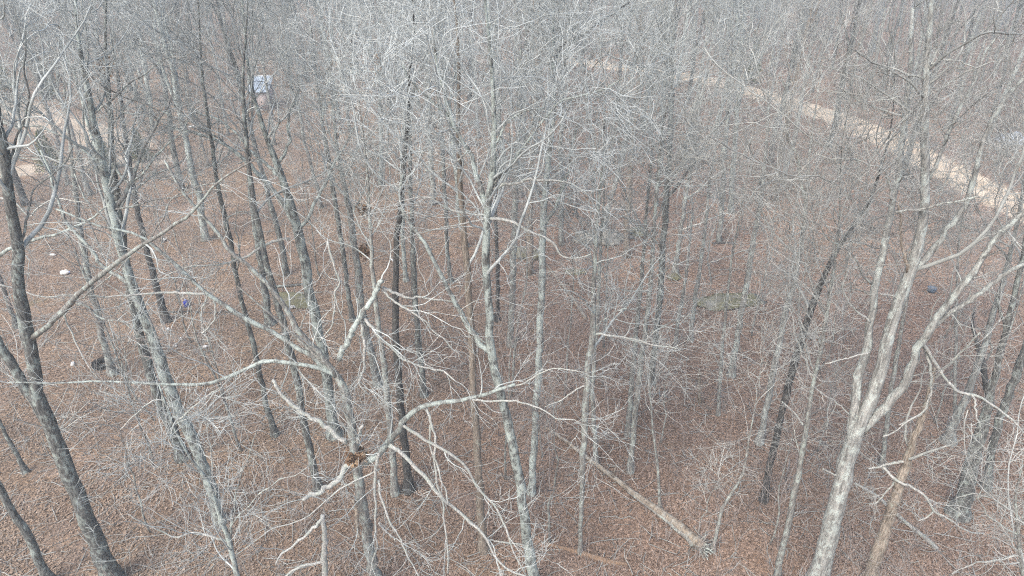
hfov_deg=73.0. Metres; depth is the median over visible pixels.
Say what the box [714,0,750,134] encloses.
bare tree
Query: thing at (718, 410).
bare tree
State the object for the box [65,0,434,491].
bare tree
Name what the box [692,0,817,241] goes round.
bare tree
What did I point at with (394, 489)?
bare tree
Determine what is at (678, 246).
bare tree
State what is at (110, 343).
sapling
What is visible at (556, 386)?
sapling
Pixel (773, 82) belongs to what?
bare tree
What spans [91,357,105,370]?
tyre
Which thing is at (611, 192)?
bare tree
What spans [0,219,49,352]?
sapling
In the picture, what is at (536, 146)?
bare tree
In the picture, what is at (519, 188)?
bare tree
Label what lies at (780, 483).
sapling
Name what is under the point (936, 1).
bare tree
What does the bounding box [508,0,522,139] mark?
bare tree
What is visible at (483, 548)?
bare tree
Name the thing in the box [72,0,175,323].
bare tree
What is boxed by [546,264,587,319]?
fallen pole
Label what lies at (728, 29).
bare tree
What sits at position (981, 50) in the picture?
bare tree
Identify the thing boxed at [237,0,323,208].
bare tree
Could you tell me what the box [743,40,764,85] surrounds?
cedar tree
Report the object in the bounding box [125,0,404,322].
bare tree
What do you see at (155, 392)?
bare tree
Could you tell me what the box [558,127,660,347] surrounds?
sapling
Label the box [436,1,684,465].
bare tree
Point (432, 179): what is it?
bare tree
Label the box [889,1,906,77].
bare tree
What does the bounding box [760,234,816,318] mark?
sapling
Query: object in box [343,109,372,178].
sapling
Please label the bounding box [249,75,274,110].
shed
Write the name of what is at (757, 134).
sapling
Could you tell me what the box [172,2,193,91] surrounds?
bare tree
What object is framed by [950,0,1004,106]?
bare tree
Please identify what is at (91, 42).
bare tree
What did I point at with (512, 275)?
bare tree
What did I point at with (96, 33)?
bare tree
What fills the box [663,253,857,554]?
bare tree
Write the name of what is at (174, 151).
bare tree
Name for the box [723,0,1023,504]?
bare tree
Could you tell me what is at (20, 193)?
bare tree
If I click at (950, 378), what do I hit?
sapling
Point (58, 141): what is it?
bare tree
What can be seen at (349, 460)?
leaf nest
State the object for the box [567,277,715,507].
bare tree
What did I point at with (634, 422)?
bare tree
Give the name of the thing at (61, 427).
sapling
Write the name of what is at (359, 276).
bare tree
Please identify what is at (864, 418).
bare tree
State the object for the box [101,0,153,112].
bare tree
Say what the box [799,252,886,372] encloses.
sapling
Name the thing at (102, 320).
sapling
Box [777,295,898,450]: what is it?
sapling
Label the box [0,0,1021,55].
wood
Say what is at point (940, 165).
dirt road
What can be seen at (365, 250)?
leaf cluster
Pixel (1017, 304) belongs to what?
sapling
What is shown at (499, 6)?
bare tree
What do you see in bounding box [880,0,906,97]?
bare tree
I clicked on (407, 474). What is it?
bare tree
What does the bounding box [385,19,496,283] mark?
bare tree
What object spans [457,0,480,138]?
bare tree
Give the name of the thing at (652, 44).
bare tree
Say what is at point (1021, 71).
bare tree
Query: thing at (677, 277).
mossy stone
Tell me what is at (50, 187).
sapling
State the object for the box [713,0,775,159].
bare tree
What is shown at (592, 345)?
bare tree
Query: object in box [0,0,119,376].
bare tree
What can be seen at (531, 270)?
bare tree
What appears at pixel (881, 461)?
bare tree
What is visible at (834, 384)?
sapling
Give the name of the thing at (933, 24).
bare tree
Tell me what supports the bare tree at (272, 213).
on the ground
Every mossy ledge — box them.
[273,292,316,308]
[697,293,766,310]
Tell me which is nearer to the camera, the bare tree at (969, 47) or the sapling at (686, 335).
the sapling at (686, 335)
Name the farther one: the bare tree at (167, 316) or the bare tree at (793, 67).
the bare tree at (793, 67)
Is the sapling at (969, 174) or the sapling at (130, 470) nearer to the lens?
the sapling at (130, 470)
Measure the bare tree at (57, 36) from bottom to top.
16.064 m
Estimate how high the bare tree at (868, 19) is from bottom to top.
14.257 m
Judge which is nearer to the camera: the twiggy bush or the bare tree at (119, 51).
the twiggy bush
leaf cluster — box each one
[93,54,115,77]
[355,202,371,216]
[358,242,373,259]
[373,51,388,69]
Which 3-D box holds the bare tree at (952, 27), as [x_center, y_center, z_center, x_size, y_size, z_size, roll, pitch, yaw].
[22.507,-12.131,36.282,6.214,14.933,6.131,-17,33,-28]
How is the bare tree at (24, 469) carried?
on the ground
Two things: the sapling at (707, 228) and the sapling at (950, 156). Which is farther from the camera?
the sapling at (950, 156)
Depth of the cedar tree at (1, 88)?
59.71 m
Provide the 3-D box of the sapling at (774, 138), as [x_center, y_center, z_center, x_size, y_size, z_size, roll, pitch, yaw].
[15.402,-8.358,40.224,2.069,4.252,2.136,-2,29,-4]
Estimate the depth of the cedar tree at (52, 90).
58.06 m
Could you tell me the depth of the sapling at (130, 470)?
16.16 m
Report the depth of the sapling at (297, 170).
34.98 m
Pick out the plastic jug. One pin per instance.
(64, 272)
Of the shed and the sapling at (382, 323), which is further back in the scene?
the shed
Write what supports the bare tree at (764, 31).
on the ground
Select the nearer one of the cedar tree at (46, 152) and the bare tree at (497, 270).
the bare tree at (497, 270)
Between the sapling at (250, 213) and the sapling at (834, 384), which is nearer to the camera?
the sapling at (834, 384)
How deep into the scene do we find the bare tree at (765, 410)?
16.68 m
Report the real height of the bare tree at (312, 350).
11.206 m
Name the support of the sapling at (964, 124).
on the ground
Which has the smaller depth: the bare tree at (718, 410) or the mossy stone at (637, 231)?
the bare tree at (718, 410)
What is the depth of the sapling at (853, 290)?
24.41 m
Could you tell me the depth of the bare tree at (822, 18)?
42.32 m
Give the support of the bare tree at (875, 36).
on the ground
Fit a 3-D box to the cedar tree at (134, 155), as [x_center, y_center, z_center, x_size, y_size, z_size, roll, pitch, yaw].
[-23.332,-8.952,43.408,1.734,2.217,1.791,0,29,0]
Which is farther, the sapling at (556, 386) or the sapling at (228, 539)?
the sapling at (556, 386)
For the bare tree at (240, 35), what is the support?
on the ground
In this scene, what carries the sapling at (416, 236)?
on the ground
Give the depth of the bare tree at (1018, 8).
51.50 m
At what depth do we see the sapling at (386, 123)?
37.62 m
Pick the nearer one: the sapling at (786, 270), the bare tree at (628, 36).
the sapling at (786, 270)
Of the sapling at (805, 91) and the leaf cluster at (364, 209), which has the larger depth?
the sapling at (805, 91)
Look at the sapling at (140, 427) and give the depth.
18.08 m
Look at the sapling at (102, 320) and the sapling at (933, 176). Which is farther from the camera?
the sapling at (933, 176)
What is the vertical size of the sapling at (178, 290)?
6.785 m
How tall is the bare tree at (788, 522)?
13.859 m
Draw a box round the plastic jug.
[60,269,69,274]
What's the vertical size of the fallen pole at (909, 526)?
0.128 m
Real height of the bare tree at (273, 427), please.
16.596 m
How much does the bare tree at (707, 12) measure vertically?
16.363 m
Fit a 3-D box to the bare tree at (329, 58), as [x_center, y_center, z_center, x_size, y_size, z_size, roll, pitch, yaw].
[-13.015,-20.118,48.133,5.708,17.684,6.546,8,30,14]
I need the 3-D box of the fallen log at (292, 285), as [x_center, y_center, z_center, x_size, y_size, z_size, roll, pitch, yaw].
[-9.442,-0.100,29.238,1.239,0.146,0.172,-5,29,-10]
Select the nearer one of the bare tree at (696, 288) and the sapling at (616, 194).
the bare tree at (696, 288)
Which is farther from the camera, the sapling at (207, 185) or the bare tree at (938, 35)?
the bare tree at (938, 35)
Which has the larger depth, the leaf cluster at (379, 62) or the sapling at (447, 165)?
the sapling at (447, 165)
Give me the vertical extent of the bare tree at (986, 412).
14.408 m
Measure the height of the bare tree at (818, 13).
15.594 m
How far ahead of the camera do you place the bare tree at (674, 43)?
50.51 m
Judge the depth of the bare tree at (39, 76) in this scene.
57.19 m
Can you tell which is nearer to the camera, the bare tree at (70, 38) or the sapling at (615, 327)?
the sapling at (615, 327)
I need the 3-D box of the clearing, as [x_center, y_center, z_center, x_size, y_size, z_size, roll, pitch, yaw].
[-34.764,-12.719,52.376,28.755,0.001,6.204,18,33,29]
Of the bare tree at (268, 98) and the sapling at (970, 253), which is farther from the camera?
the bare tree at (268, 98)
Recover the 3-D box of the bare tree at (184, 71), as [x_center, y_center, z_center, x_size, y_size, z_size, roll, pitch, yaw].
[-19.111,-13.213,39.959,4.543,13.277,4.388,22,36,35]
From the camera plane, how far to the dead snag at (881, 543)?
14.56 m
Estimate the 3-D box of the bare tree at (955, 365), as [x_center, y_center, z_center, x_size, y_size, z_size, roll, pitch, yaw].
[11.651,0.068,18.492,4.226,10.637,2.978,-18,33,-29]
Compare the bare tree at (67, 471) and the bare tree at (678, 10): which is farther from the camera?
the bare tree at (678, 10)
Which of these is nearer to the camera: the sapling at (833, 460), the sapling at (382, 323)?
the sapling at (833, 460)
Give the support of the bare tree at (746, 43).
on the ground
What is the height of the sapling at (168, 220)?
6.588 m
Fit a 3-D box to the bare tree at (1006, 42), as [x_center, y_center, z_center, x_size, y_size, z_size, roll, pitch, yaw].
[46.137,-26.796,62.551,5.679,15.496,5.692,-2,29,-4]
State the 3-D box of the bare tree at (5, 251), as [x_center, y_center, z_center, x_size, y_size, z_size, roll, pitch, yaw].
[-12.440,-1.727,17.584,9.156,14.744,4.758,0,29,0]
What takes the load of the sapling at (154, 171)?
on the ground
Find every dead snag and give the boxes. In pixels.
[803,281,1023,575]
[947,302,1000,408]
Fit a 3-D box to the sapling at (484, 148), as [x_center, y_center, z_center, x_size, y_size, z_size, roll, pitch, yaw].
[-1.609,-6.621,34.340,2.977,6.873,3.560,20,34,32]
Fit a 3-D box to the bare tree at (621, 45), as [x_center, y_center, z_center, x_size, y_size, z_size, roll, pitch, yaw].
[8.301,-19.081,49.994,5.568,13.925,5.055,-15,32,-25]
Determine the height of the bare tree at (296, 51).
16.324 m
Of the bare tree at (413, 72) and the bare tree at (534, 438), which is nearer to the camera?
the bare tree at (534, 438)
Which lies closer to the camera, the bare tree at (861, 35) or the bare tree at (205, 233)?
the bare tree at (205, 233)
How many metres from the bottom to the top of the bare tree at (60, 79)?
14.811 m
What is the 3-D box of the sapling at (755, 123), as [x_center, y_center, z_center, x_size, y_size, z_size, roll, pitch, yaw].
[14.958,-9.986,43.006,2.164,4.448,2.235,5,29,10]
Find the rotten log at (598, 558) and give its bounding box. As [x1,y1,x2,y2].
[548,543,627,565]
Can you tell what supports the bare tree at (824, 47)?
on the ground
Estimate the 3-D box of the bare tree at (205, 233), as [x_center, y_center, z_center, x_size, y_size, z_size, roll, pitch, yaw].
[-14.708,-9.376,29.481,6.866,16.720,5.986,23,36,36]
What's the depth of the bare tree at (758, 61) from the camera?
32.17 m
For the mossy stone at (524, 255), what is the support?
on the ground
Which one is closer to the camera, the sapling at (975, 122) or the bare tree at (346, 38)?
the sapling at (975, 122)
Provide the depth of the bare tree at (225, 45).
67.93 m
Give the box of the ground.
[0,0,1023,575]
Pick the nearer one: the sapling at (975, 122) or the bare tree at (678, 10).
the bare tree at (678, 10)
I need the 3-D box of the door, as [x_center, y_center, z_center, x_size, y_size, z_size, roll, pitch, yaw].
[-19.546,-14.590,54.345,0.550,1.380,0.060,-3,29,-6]
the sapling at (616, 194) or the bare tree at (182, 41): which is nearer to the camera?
the sapling at (616, 194)
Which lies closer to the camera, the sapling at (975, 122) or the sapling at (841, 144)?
the sapling at (841, 144)
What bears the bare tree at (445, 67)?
on the ground
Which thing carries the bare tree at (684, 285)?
on the ground
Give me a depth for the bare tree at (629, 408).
16.64 m
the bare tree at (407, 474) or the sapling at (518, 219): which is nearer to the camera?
the bare tree at (407, 474)
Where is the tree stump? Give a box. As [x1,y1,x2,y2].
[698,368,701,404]
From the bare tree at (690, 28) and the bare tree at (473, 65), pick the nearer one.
the bare tree at (473, 65)
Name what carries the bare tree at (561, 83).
on the ground
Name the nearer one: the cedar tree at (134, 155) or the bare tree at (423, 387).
the bare tree at (423, 387)
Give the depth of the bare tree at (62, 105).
35.15 m
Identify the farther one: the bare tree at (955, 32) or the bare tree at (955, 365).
the bare tree at (955, 32)
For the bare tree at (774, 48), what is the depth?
64.74 m
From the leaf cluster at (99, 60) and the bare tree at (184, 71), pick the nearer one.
the leaf cluster at (99, 60)
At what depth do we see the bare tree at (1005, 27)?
66.96 m
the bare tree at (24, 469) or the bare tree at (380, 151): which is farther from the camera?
the bare tree at (380, 151)
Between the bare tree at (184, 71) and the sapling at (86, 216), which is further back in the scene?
the bare tree at (184, 71)
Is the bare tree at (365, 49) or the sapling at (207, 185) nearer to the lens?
the sapling at (207, 185)
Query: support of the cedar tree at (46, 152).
on the ground
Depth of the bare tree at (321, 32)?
58.08 m
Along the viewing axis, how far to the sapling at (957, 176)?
35.17 m
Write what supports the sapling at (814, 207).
on the ground
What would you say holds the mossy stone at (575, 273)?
on the ground
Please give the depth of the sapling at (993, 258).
25.13 m
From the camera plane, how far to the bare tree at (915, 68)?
57.21 m
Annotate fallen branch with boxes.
[712,241,733,243]
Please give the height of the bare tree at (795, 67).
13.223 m
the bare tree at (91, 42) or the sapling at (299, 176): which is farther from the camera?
the bare tree at (91, 42)
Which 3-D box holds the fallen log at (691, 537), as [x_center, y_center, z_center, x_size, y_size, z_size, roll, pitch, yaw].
[2.900,5.431,18.990,0.652,0.793,6.274,-23,36,-36]
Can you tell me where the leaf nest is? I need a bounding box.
[344,446,368,467]
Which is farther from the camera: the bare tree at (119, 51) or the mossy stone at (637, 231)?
the bare tree at (119, 51)
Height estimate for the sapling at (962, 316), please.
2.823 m
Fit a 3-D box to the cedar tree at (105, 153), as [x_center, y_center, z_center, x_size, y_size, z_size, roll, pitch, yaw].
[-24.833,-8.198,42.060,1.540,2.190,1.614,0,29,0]
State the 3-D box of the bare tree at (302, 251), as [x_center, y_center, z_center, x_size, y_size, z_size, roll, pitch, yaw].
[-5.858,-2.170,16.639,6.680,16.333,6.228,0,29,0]
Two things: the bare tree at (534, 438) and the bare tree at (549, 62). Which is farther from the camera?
the bare tree at (549, 62)
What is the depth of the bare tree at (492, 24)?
47.94 m
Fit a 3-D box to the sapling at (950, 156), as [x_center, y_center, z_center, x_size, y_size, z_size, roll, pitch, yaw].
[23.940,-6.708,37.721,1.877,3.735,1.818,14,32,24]
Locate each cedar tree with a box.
[0,60,15,91]
[32,129,58,171]
[34,62,55,95]
[90,138,118,167]
[130,130,153,160]
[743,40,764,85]
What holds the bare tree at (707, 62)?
on the ground
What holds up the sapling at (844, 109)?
on the ground
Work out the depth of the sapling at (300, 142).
35.30 m
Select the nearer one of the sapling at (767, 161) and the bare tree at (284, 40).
the sapling at (767, 161)
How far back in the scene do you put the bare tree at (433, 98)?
49.34 m
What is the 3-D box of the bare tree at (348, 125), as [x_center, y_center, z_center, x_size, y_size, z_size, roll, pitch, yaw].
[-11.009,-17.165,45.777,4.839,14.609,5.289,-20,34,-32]
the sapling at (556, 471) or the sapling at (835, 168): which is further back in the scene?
the sapling at (835, 168)
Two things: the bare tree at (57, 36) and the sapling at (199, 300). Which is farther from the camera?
the bare tree at (57, 36)
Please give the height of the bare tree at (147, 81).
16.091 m
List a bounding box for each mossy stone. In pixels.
[516,246,538,260]
[564,268,586,274]
[572,229,633,244]
[630,227,648,236]
[667,273,681,280]
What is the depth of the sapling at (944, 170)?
33.57 m
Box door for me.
[258,93,267,110]
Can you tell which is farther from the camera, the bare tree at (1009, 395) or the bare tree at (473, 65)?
the bare tree at (473, 65)
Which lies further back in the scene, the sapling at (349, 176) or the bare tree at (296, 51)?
the bare tree at (296, 51)
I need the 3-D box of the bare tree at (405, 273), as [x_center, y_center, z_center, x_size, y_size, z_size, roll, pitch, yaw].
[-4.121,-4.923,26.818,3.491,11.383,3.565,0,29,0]
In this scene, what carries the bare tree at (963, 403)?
on the ground
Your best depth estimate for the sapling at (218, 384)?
17.55 m
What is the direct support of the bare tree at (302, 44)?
on the ground
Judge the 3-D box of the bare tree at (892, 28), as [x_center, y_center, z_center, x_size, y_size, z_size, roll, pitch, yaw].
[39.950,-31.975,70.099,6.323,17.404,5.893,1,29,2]
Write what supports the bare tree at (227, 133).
on the ground
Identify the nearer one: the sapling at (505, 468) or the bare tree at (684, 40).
the sapling at (505, 468)
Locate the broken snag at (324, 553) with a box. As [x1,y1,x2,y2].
[212,507,330,575]
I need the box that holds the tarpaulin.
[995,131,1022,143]
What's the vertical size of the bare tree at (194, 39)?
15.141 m
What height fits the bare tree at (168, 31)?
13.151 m
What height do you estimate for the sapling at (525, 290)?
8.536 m
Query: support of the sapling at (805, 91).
on the ground
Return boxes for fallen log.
[276,283,302,287]
[544,426,716,560]
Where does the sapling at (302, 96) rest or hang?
on the ground
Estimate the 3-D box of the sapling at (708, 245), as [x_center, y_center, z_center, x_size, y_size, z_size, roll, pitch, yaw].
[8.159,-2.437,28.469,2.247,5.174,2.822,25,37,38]
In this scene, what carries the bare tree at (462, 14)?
on the ground
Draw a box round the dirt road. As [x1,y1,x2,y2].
[522,55,1023,235]
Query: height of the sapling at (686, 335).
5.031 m
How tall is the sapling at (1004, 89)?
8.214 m
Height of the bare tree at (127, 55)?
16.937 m
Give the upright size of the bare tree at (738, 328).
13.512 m
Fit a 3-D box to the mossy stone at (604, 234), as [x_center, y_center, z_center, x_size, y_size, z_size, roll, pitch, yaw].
[4.373,-2.434,33.456,3.126,0.724,1.701,0,29,0]
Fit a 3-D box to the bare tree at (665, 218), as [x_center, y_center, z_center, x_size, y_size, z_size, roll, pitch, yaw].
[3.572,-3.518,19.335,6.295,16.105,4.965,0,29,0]
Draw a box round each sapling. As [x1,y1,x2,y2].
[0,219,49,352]
[0,308,129,480]
[2,71,63,164]
[12,122,124,380]
[15,94,105,261]
[30,138,67,198]
[31,154,72,222]
[42,260,157,467]
[54,365,179,532]
[58,326,389,575]
[59,288,153,420]
[107,186,263,451]
[114,98,181,241]
[119,178,228,342]
[128,112,180,252]
[138,239,230,395]
[180,145,227,237]
[192,97,242,193]
[233,173,272,241]
[262,94,318,204]
[266,133,360,278]
[271,33,321,159]
[274,142,310,214]
[331,136,364,204]
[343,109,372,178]
[357,55,402,191]
[360,281,402,371]
[370,107,435,202]
[381,192,448,347]
[429,243,554,479]
[438,144,456,193]
[463,81,512,185]
[463,151,590,397]
[479,314,623,542]
[501,185,522,259]
[520,191,625,395]
[525,320,606,457]
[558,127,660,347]
[587,293,629,385]
[591,144,639,247]
[624,299,714,442]
[680,172,738,282]
[680,442,759,530]
[689,201,719,249]
[723,186,754,249]
[738,104,773,158]
[739,364,848,544]
[744,177,827,335]
[745,97,771,158]
[752,137,781,202]
[757,114,786,172]
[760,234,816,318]
[770,130,811,221]
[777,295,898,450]
[779,54,824,165]
[795,157,837,261]
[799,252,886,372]
[806,353,866,427]
[819,100,860,207]
[820,397,887,487]
[827,136,856,202]
[827,244,874,343]
[829,78,863,148]
[862,172,957,300]
[909,135,949,211]
[909,258,1022,423]
[927,184,1020,338]
[929,123,977,224]
[934,61,1007,202]
[936,295,981,356]
[939,131,971,192]
[944,147,978,209]
[944,168,1023,320]
[947,126,1009,233]
[957,108,992,146]
[963,203,1023,358]
[974,28,1023,156]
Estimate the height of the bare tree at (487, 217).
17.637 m
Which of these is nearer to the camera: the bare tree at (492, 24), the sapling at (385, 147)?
the sapling at (385, 147)
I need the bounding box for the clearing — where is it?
[0,89,192,152]
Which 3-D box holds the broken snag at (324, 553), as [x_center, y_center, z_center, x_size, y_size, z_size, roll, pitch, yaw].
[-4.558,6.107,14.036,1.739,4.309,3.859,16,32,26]
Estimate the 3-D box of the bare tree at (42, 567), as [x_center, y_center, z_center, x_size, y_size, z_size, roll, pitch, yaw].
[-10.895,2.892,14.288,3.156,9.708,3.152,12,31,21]
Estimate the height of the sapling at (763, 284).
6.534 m
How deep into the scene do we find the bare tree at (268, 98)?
44.29 m
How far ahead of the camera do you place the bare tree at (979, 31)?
46.96 m
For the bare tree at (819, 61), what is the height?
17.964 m
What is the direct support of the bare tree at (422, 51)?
on the ground
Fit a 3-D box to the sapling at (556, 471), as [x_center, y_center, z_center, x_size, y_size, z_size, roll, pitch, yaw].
[0.951,3.668,15.907,2.888,6.530,2.646,14,32,24]
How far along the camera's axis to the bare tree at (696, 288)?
22.69 m
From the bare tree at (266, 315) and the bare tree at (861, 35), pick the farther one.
the bare tree at (861, 35)
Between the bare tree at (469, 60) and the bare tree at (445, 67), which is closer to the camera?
the bare tree at (445, 67)
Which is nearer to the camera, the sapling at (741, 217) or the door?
the sapling at (741, 217)
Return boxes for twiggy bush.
[896,351,1023,575]
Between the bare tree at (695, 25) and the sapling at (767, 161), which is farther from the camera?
the bare tree at (695, 25)
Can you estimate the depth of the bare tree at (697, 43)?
54.30 m
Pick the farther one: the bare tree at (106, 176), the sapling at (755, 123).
the sapling at (755, 123)
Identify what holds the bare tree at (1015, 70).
on the ground
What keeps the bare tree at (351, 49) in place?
on the ground
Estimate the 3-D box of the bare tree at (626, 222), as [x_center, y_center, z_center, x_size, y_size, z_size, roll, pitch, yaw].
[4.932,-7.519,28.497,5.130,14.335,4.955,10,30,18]
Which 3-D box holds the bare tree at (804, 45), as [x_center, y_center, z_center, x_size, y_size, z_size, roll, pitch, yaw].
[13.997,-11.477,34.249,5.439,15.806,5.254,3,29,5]
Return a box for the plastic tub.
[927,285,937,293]
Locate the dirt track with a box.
[0,150,197,179]
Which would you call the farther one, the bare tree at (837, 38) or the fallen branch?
the bare tree at (837, 38)
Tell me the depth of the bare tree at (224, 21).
68.47 m
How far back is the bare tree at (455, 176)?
28.66 m
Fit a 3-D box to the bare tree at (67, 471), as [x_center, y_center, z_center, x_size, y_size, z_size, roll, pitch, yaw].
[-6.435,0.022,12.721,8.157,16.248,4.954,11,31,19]
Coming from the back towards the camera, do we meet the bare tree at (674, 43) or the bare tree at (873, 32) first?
the bare tree at (873, 32)
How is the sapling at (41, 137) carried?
on the ground
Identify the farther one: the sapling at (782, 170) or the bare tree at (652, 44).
the bare tree at (652, 44)
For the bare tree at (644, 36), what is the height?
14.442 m
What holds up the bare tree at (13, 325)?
on the ground
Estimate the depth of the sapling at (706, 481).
16.54 m
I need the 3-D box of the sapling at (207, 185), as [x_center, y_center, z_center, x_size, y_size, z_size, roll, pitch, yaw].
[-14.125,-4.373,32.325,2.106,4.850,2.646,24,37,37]
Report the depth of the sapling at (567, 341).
21.34 m
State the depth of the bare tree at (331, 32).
71.60 m
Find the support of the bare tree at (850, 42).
on the ground
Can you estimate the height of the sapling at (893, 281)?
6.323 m
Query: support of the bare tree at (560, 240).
on the ground
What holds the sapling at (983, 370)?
on the ground
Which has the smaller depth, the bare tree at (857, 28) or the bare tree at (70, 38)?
the bare tree at (70, 38)
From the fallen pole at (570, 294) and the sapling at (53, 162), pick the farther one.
the sapling at (53, 162)
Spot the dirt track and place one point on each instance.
(25, 165)
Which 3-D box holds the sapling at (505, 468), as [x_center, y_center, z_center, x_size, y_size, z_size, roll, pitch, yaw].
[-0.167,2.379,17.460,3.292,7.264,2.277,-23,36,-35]
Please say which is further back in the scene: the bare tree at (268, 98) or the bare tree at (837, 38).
the bare tree at (837, 38)
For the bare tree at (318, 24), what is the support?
on the ground
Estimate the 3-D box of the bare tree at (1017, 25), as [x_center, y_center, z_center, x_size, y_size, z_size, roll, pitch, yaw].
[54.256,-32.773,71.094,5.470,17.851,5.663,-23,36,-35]
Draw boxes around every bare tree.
[0,0,70,185]
[0,0,97,195]
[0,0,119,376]
[0,0,180,340]
[0,0,242,464]
[0,0,246,527]
[0,0,340,575]
[0,23,28,205]
[0,140,640,575]
[0,150,17,328]
[0,237,56,575]
[0,309,35,474]
[5,0,50,99]
[15,0,61,81]
[45,1,71,73]
[46,0,83,90]
[60,0,398,441]
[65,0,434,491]
[66,0,336,438]
[71,1,94,75]
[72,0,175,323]
[80,0,104,83]
[87,1,132,90]
[90,0,100,59]
[90,0,210,241]
[100,0,203,190]
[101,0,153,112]
[114,0,154,128]
[114,3,137,96]
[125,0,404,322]
[135,0,181,104]
[139,0,210,166]
[155,0,306,276]
[169,0,201,122]
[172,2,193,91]
[176,0,229,135]
[178,23,291,326]
[184,0,206,96]
[218,2,231,69]
[222,0,230,46]
[222,0,276,144]
[235,3,242,54]
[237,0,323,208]
[241,0,489,497]
[249,0,487,495]
[253,0,425,388]
[258,0,304,114]
[288,2,303,87]
[290,0,642,555]
[292,0,310,82]
[297,0,330,91]
[303,0,363,132]
[314,2,322,52]
[317,0,341,120]
[322,0,424,184]
[328,1,335,58]
[335,0,691,575]
[337,0,361,100]
[338,0,501,398]
[346,10,434,282]
[350,5,354,81]
[358,0,467,205]
[361,1,369,85]
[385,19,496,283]
[395,0,507,247]
[396,1,438,143]
[399,0,420,106]
[399,0,486,181]
[404,4,462,128]
[407,0,676,497]
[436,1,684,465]
[444,0,482,71]
[448,24,549,322]
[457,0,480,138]
[462,0,599,275]
[465,0,781,555]
[467,0,473,100]
[471,0,527,163]
[475,0,510,121]
[475,0,590,347]
[478,0,557,197]
[500,0,824,474]
[501,0,636,245]
[505,1,549,154]
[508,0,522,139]
[511,0,580,174]
[532,0,750,385]
[557,0,589,128]
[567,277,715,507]
[568,0,741,437]
[581,0,696,258]
[598,0,678,113]
[600,0,677,229]
[607,0,644,120]
[612,0,1022,575]
[626,11,633,50]
[628,0,686,131]
[638,0,724,206]
[648,0,655,98]
[648,33,749,272]
[648,45,783,342]
[655,1,695,112]
[656,99,749,349]
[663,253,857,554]
[664,96,802,416]
[675,1,691,87]
[677,0,727,168]
[681,0,834,378]
[683,0,933,446]
[685,0,729,103]
[685,3,692,56]
[688,0,734,144]
[690,1,697,63]
[691,0,826,213]
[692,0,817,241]
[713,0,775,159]
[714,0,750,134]
[716,2,734,94]
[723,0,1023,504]
[731,1,777,103]
[739,0,1023,575]
[744,0,863,200]
[759,0,772,69]
[759,0,792,111]
[766,0,853,164]
[767,0,862,184]
[769,76,1020,468]
[770,3,781,76]
[781,0,846,136]
[793,3,807,80]
[811,2,848,92]
[818,0,834,76]
[821,0,885,147]
[831,0,842,65]
[848,0,882,92]
[851,0,864,54]
[852,0,885,72]
[857,16,1023,447]
[861,0,894,109]
[864,0,882,69]
[865,3,881,61]
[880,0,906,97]
[883,0,1019,178]
[885,0,897,56]
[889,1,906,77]
[903,113,1023,412]
[905,0,940,104]
[911,0,952,86]
[916,4,951,74]
[927,0,1023,523]
[931,0,947,59]
[933,78,1023,492]
[945,0,965,64]
[945,0,1016,129]
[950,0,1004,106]
[956,12,981,71]
[967,0,1005,99]
[978,0,1006,85]
[987,1,1023,140]
[991,0,1023,111]
[993,0,1016,68]
[993,2,1019,76]
[1009,0,1023,107]
[1011,8,1023,48]
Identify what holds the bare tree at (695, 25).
on the ground
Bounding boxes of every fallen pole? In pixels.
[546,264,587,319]
[855,482,938,549]
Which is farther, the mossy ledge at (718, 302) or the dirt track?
the dirt track
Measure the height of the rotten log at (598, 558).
0.152 m
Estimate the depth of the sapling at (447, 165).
37.29 m
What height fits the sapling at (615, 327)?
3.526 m
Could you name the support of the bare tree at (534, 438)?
on the ground
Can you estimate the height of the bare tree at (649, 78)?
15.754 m
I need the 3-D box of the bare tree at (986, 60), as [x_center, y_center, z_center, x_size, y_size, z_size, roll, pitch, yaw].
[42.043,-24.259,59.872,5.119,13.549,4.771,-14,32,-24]
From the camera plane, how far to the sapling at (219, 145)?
37.25 m
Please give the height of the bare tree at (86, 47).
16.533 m
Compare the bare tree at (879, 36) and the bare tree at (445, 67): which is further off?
the bare tree at (879, 36)

